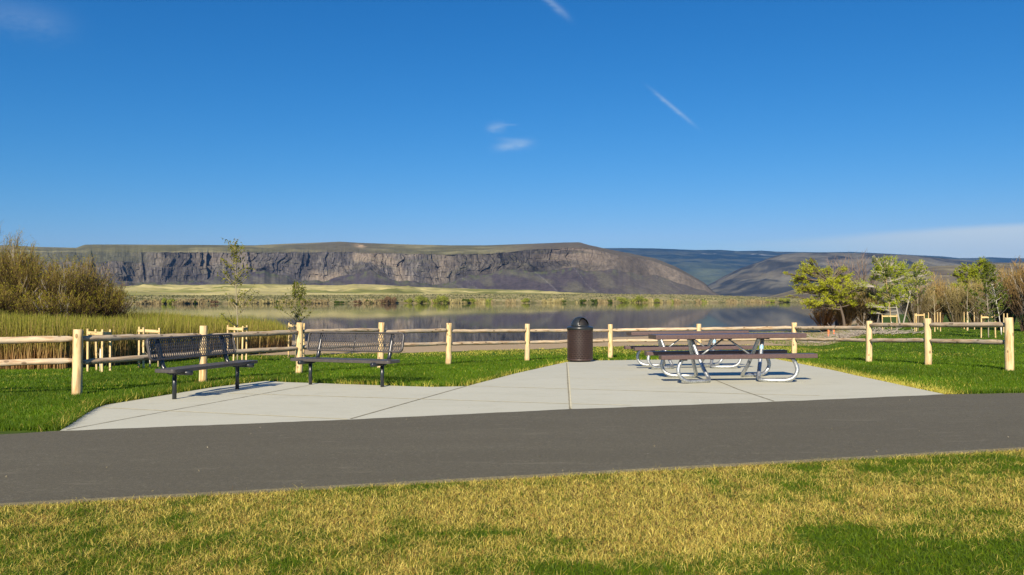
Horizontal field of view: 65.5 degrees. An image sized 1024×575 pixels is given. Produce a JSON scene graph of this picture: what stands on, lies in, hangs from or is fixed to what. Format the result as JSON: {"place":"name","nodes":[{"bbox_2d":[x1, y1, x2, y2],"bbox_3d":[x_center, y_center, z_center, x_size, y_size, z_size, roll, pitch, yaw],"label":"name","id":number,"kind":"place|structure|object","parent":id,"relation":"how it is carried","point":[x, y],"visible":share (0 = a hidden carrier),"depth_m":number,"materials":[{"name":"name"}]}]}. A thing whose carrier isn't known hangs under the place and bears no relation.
{"place":"outdoors","nodes":[
{"label":"outdoors","id":0,"kind":"place"},
{"bbox_2d":[116,290,543,295],"bbox_3d":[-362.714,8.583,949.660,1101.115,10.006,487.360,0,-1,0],"label":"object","id":1,"kind":"structure","parent":0,"point":[262,293],"depth_m":893.76,"materials":[{"name":"plant"}]},
{"bbox_2d":[104,284,600,293],"bbox_3d":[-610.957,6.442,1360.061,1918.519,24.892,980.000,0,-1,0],"label":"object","id":2,"kind":"structure","parent":0,"point":[368,289],"depth_m":1145.10,"materials":[{"name":"plant"}]},
{"bbox_2d":[0,242,720,295],"bbox_3d":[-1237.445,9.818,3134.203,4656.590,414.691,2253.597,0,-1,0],"label":"mesa hill","id":3,"kind":"structure","parent":0,"point":[577,267],"depth_m":2543.94,"materials":[{"name":"grey stone"}]},
{"bbox_2d":[124,294,823,303],"bbox_3d":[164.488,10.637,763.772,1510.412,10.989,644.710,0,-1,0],"label":"shore","id":4,"kind":"structure","parent":0,"point":[518,300],"depth_m":693.67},
{"bbox_2d":[161,298,177,303],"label":"shore bush","id":5,"kind":"object","parent":4,"relation":"on","point":[163,300],"visible":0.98,"depth_m":493.99,"materials":[{"name":"green plant"}]},
{"bbox_2d":[379,296,396,302],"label":"shore bush","id":6,"kind":"object","parent":4,"relation":"on","point":[389,299],"visible":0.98,"depth_m":563.20,"materials":[{"name":"brown plant"}]},
{"bbox_2d":[414,294,427,302],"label":"shore bush","id":7,"kind":"object","parent":4,"relation":"on","point":[420,299],"visible":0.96,"depth_m":579.93,"materials":[{"name":"green plant"}]},
{"bbox_2d":[436,295,448,302],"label":"shore bush","id":8,"kind":"object","parent":4,"relation":"on","point":[442,298],"visible":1,"depth_m":578.06,"materials":[{"name":"green plant"}]},
{"bbox_2d":[124,293,898,303],"bbox_3d":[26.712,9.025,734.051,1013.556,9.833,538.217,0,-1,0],"label":"sagebrush","id":9,"kind":"object","parent":4,"relation":"on","point":[263,300],"visible":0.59,"depth_m":652.21,"materials":[{"name":"green plant"}]},
{"bbox_2d":[616,297,628,302],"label":"shore bush","id":10,"kind":"object","parent":4,"relation":"on","point":[624,300],"visible":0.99,"depth_m":662.15,"materials":[{"name":"green plant"}]},
{"bbox_2d":[631,295,647,302],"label":"shore bush","id":11,"kind":"object","parent":4,"relation":"on","point":[638,299],"visible":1,"depth_m":669.00,"materials":[{"name":"green plant"}]},
{"bbox_2d":[779,298,789,301],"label":"shore bush","id":12,"kind":"object","parent":4,"relation":"on","point":[785,299],"visible":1,"depth_m":740.87,"materials":[{"name":"green plant"}]},
{"bbox_2d":[60,359,941,430],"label":"pavement","id":13,"kind":"structure","parent":0,"point":[602,384],"depth_m":11.31,"materials":[{"name":"concrete"}]},
{"bbox_2d":[145,333,257,398],"bbox_3d":[-4.646,1.198,12.104,0.637,0.932,2.030,0,-1,16],"label":"park bench","id":14,"kind":"object","parent":13,"relation":"on","point":[174,372],"visible":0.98,"depth_m":11.96,"materials":[{"name":"grey metal"}]},
{"bbox_2d":[290,332,404,386],"bbox_3d":[-2.758,1.216,13.269,2.030,0.932,0.637,-1,-1,26],"label":"park bench","id":15,"kind":"object","parent":13,"relation":"on","point":[381,363],"visible":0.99,"depth_m":13.33,"materials":[{"name":"grey metal"}]},
{"bbox_2d":[567,317,592,361],"bbox_3d":[1.817,1.379,21.262,0.703,1.200,0.703,0,-1,0],"label":"litter bin","id":16,"kind":"object","parent":13,"relation":"on","point":[579,339],"visible":1,"depth_m":21.00,"materials":[{"name":"brown metal"}]},
{"bbox_2d":[624,331,752,368],"bbox_3d":[3.780,1.336,17.227,2.490,0.779,1.660,-1,-3,0],"label":"picnic table","id":17,"kind":"object","parent":13,"relation":"on","point":[661,346],"visible":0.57,"depth_m":16.88,"materials":[{"name":"brown metal"}]},
{"bbox_2d":[644,332,817,382],"bbox_3d":[3.630,1.175,13.520,2.490,0.779,1.660,-1,-2,0],"label":"picnic table","id":18,"kind":"object","parent":13,"relation":"on","point":[760,354],"visible":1,"depth_m":13.16,"materials":[{"name":"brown metal"}]},
{"bbox_2d":[0,393,1023,506],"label":"path","id":19,"kind":"structure","parent":0,"point":[65,467],"depth_m":7.02,"materials":[{"name":"grey asphalt"}]},
{"bbox_2d":[0,322,1023,430],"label":"lawn grass","id":20,"kind":"structure","parent":0,"point":[26,409],"depth_m":16.21,"materials":[{"name":"green plant"}]},
{"bbox_2d":[0,314,1023,574],"bbox_3d":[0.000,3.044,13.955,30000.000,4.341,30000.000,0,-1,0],"label":"ground","id":21,"kind":"structure","parent":0,"point":[532,346],"depth_m":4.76,"materials":[{"name":"green plant"}]},
{"bbox_2d":[0,220,39,276],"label":"willow shrub","id":22,"kind":"object","parent":21,"relation":"on","point":[12,248],"visible":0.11,"depth_m":45.39,"materials":[{"name":"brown plant"}]},
{"bbox_2d":[0,271,55,314],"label":"willow shrub","id":23,"kind":"object","parent":21,"relation":"on","point":[7,303],"visible":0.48,"depth_m":37.56,"materials":[{"name":"brown plant"}]},
{"bbox_2d":[0,228,56,293],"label":"willow shrub","id":24,"kind":"object","parent":21,"relation":"on","point":[6,260],"visible":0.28,"depth_m":41.85,"materials":[{"name":"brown plant"}]},
{"bbox_2d":[0,232,60,312],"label":"willow shrub","id":25,"kind":"object","parent":21,"relation":"on","point":[18,275],"visible":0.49,"depth_m":40.39,"materials":[{"name":"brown plant"}]},
{"bbox_2d":[11,254,79,310],"bbox_3d":[-24.368,0.543,41.995,4.000,4.727,4.068,0,-1,0],"label":"willow shrub","id":26,"kind":"object","parent":21,"relation":"on","point":[57,266],"visible":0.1,"depth_m":41.95,"materials":[{"name":"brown plant"}]},
{"bbox_2d":[10,286,107,318],"bbox_3d":[-21.237,1.318,37.393,4.344,2.966,4.147,0,-1,0],"label":"willow shrub","id":27,"kind":"object","parent":21,"relation":"on","point":[63,309],"visible":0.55,"depth_m":36.97,"materials":[{"name":"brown plant"}]},
{"bbox_2d":[32,252,113,314],"bbox_3d":[-21.836,0.522,39.963,3.794,4.675,4.033,0,-1,0],"label":"willow shrub","id":28,"kind":"object","parent":21,"relation":"on","point":[72,284],"visible":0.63,"depth_m":39.39,"materials":[{"name":"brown plant"}]},
{"bbox_2d":[62,257,128,309],"bbox_3d":[-21.633,0.626,40.929,3.302,4.508,3.597,0,-1,27],"label":"willow shrub","id":29,"kind":"object","parent":21,"relation":"on","point":[108,274],"visible":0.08,"depth_m":41.01,"materials":[{"name":"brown plant"}]},
{"bbox_2d":[86,329,111,371],"bbox_3d":[-9.840,1.533,18.961,0.515,1.113,1.430,0,-1,-15],"label":"stake frame","id":30,"kind":"object","parent":21,"relation":"on","point":[88,332],"visible":0.77,"depth_m":18.86,"materials":[{"name":"beige wood"}]},
{"bbox_2d":[81,278,141,317],"bbox_3d":[-20.251,1.201,39.947,3.064,3.319,3.065,0,-1,0],"label":"willow shrub","id":31,"kind":"object","parent":21,"relation":"on","point":[112,305],"visible":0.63,"depth_m":39.73,"materials":[{"name":"brown plant"}]},
{"bbox_2d":[0,308,296,369],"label":"reeds","id":32,"kind":"object","parent":21,"relation":"on","point":[13,325],"visible":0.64,"depth_m":23.70,"materials":[{"name":"yellow plant"}]},
{"bbox_2d":[30,376,266,432],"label":"edge weeds","id":33,"kind":"object","parent":21,"relation":"on","point":[88,406],"visible":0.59,"depth_m":10.50,"materials":[{"name":"green plant"}]},
{"bbox_2d":[138,327,160,368],"bbox_3d":[-9.509,1.592,20.578,0.569,1.142,0.667,0,-1,0],"label":"stake frame","id":34,"kind":"object","parent":21,"relation":"on","point":[143,330],"visible":0.66,"depth_m":20.84,"materials":[{"name":"beige wood"}]},
{"bbox_2d":[227,325,247,360],"bbox_3d":[-8.340,1.747,24.177,0.545,1.234,1.394,0,-1,-11],"label":"stake frame","id":35,"kind":"object","parent":21,"relation":"on","point":[242,328],"visible":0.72,"depth_m":23.86,"materials":[{"name":"beige wood"}]},
{"bbox_2d":[217,237,258,359],"bbox_3d":[-8.360,0.366,24.108,1.198,3.882,1.411,0,-1,0],"label":"sapling","id":36,"kind":"object","parent":21,"relation":"on","point":[235,251],"visible":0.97,"depth_m":24.19,"materials":[{"name":"green plant"}]},
{"bbox_2d":[274,280,316,356],"bbox_3d":[-7.558,1.105,27.955,1.710,2.751,1.299,0,-1,17],"label":"sapling","id":37,"kind":"object","parent":21,"relation":"on","point":[295,286],"visible":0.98,"depth_m":27.87,"materials":[{"name":"green plant"}]},
{"bbox_2d":[288,323,304,357],"bbox_3d":[-7.519,1.882,28.119,0.591,1.294,0.753,0,-1,0],"label":"stake frame","id":38,"kind":"object","parent":21,"relation":"on","point":[290,325],"visible":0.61,"depth_m":27.76,"materials":[{"name":"beige wood"}]},
{"bbox_2d":[0,317,1013,394],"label":"log fence","id":39,"kind":"object","parent":21,"relation":"on","point":[77,361],"visible":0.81,"depth_m":16.84,"materials":[{"name":"beige wood"}]},
{"bbox_2d":[809,304,837,331],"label":"willow shrub","id":40,"kind":"object","parent":21,"relation":"on","point":[822,317],"visible":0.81,"depth_m":61.69,"materials":[{"name":"brown plant"}]},
{"bbox_2d":[782,257,867,325],"bbox_3d":[22.715,0.435,57.987,6.335,5.302,2.850,0,-1,0],"label":"leafy tree","id":41,"kind":"object","parent":21,"relation":"on","point":[824,289],"visible":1,"depth_m":57.94,"materials":[{"name":"green plant"}]},
{"bbox_2d":[826,255,858,325],"bbox_3d":[26.485,0.146,63.896,3.192,6.424,2.972,0,-1,23],"label":"bare tree","id":42,"kind":"object","parent":21,"relation":"on","point":[836,323],"visible":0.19,"depth_m":63.94,"materials":[{"name":"green plant"}]},
{"bbox_2d":[832,289,862,325],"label":"willow shrub","id":43,"kind":"object","parent":21,"relation":"on","point":[849,318],"visible":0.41,"depth_m":60.70,"materials":[{"name":"brown plant"}]},
{"bbox_2d":[788,312,931,342],"bbox_3d":[17.814,2.046,40.700,6.899,1.639,6.078,0,-1,0],"label":"driftwood pile","id":44,"kind":"object","parent":21,"relation":"on","point":[878,330],"visible":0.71,"depth_m":40.00,"materials":[{"name":"wood"}]},
{"bbox_2d":[845,284,877,325],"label":"willow shrub","id":45,"kind":"object","parent":21,"relation":"on","point":[863,317],"visible":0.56,"depth_m":59.57,"materials":[{"name":"brown plant"}]},
{"bbox_2d":[845,249,881,319],"bbox_3d":[27.740,-0.074,63.042,2.984,6.196,3.662,-1,-1,37],"label":"bare tree","id":46,"kind":"object","parent":21,"relation":"on","point":[864,276],"visible":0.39,"depth_m":62.89,"materials":[{"name":"green plant"}]},
{"bbox_2d":[858,287,893,322],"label":"willow shrub","id":47,"kind":"object","parent":21,"relation":"on","point":[874,318],"visible":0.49,"depth_m":58.72,"materials":[{"name":"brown plant"}]},
{"bbox_2d":[854,255,913,322],"bbox_3d":[26.318,0.217,55.964,4.045,5.112,2.692,0,-1,0],"label":"leafy tree","id":48,"kind":"object","parent":21,"relation":"on","point":[898,268],"visible":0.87,"depth_m":55.99,"materials":[{"name":"green plant"}]},
{"bbox_2d":[872,263,898,329],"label":"sapling","id":49,"kind":"object","parent":21,"relation":"on","point":[887,274],"visible":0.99,"depth_m":43.01,"materials":[{"name":"green plant"}]},
{"bbox_2d":[881,314,897,330],"bbox_3d":[20.371,1.948,42.969,0.841,1.000,0.064,0,-1,1],"label":"stake frame","id":50,"kind":"object","parent":21,"relation":"on","point":[896,315],"visible":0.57,"depth_m":42.95,"materials":[{"name":"beige wood"}]},
{"bbox_2d":[892,283,939,322],"bbox_3d":[30.409,0.992,59.853,3.369,3.868,3.703,0,-1,0],"label":"willow shrub","id":51,"kind":"object","parent":21,"relation":"on","point":[920,307],"visible":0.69,"depth_m":59.50,"materials":[{"name":"brown plant"}]},
{"bbox_2d":[898,259,933,322],"bbox_3d":[29.383,0.368,57.672,3.032,4.903,1.651,0,-1,-15],"label":"leafy tree","id":52,"kind":"object","parent":21,"relation":"on","point":[924,274],"visible":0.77,"depth_m":57.45,"materials":[{"name":"green plant"}]},
{"bbox_2d":[906,267,930,331],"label":"sapling","id":53,"kind":"object","parent":21,"relation":"on","point":[916,279],"visible":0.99,"depth_m":42.97,"materials":[{"name":"green plant"}]},
{"bbox_2d":[914,313,924,331],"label":"stake frame","id":54,"kind":"object","parent":21,"relation":"on","point":[916,314],"visible":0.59,"depth_m":42.95,"materials":[{"name":"beige wood"}]},
{"bbox_2d":[925,286,942,314],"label":"sapling","id":55,"kind":"object","parent":21,"relation":"on","point":[933,300],"visible":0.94,"depth_m":48.00,"materials":[{"name":"green plant"}]},
{"bbox_2d":[928,312,940,331],"bbox_3d":[24.261,1.975,45.760,0.560,1.168,6.376,0,-1,27],"label":"stake frame","id":56,"kind":"object","parent":21,"relation":"on","point":[937,319],"visible":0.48,"depth_m":43.95,"materials":[{"name":"beige wood"}]},
{"bbox_2d":[916,272,958,322],"bbox_3d":[32.583,0.760,60.961,3.385,4.384,3.339,-1,-1,40],"label":"willow shrub","id":57,"kind":"object","parent":21,"relation":"on","point":[938,289],"visible":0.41,"depth_m":60.53,"materials":[{"name":"brown plant"}]},
{"bbox_2d":[935,278,977,321],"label":"willow shrub","id":58,"kind":"object","parent":21,"relation":"on","point":[955,310],"visible":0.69,"depth_m":59.60,"materials":[{"name":"brown plant"}]},
{"bbox_2d":[963,312,974,330],"bbox_3d":[26.973,2.006,46.854,0.571,1.154,4.587,0,-1,28],"label":"stake frame","id":59,"kind":"object","parent":21,"relation":"on","point":[967,319],"visible":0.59,"depth_m":47.96,"materials":[{"name":"beige wood"}]},
{"bbox_2d":[947,256,995,295],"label":"leafy tree","id":60,"kind":"object","parent":21,"relation":"on","point":[971,272],"visible":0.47,"depth_m":61.92,"materials":[{"name":"green plant"}]},
{"bbox_2d":[953,275,990,322],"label":"willow shrub","id":61,"kind":"object","parent":21,"relation":"on","point":[972,306],"visible":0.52,"depth_m":58.77,"materials":[{"name":"brown plant"}]},
{"bbox_2d":[960,260,1011,336],"bbox_3d":[20.210,0.497,33.887,1.863,3.352,2.240,0,-1,17],"label":"sapling","id":62,"kind":"object","parent":21,"relation":"on","point":[989,281],"visible":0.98,"depth_m":33.98,"materials":[{"name":"green plant"}]},
{"bbox_2d":[980,315,995,337],"bbox_3d":[20.314,1.681,33.968,0.655,1.045,0.070,0,-1,-1],"label":"stake frame","id":63,"kind":"object","parent":21,"relation":"on","point":[994,317],"visible":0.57,"depth_m":33.95,"materials":[{"name":"beige wood"}]},
{"bbox_2d":[980,268,1006,334],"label":"sapling","id":64,"kind":"object","parent":21,"relation":"on","point":[997,287],"visible":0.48,"depth_m":37.98,"materials":[{"name":"green plant"}]},
{"bbox_2d":[972,263,1020,329],"bbox_3d":[29.137,0.544,46.953,3.313,4.042,3.351,0,-1,-27],"label":"willow shrub","id":65,"kind":"object","parent":21,"relation":"on","point":[1009,311],"visible":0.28,"depth_m":46.70,"materials":[{"name":"brown plant"}]},
{"bbox_2d":[993,255,1023,330],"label":"willow shrub","id":66,"kind":"object","parent":21,"relation":"on","point":[1019,304],"visible":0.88,"depth_m":44.08,"materials":[{"name":"brown plant"}]},
{"bbox_2d":[0,0,1023,257],"label":"sky","id":67,"kind":"structure","parent":0,"point":[871,126],"materials":[{"name":"blue"}]},
{"bbox_2d":[122,302,1022,342],"bbox_3d":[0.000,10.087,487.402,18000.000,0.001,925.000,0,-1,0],"label":"lake","id":68,"kind":"structure","parent":0,"point":[400,316],"depth_m":131.36,"materials":[{"name":"grey liquid"}]},
{"bbox_2d":[605,248,1023,284],"bbox_3d":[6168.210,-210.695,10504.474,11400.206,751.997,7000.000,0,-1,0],"label":"distant hills","id":69,"kind":"structure","parent":0,"point":[707,267],"depth_m":10571.17,"materials":[{"name":"grey stone"}]},
{"bbox_2d":[707,253,1004,296],"bbox_3d":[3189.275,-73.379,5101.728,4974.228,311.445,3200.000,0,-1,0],"label":"hills","id":70,"kind":"structure","parent":0,"point":[765,278],"depth_m":4507.57,"materials":[{"name":"grey stone"}]},
{"bbox_2d":[768,263,1023,298],"bbox_3d":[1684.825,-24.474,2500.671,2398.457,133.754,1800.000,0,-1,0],"label":"brown hills","id":71,"kind":"structure","parent":0,"point":[943,270],"depth_m":2218.48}
]}

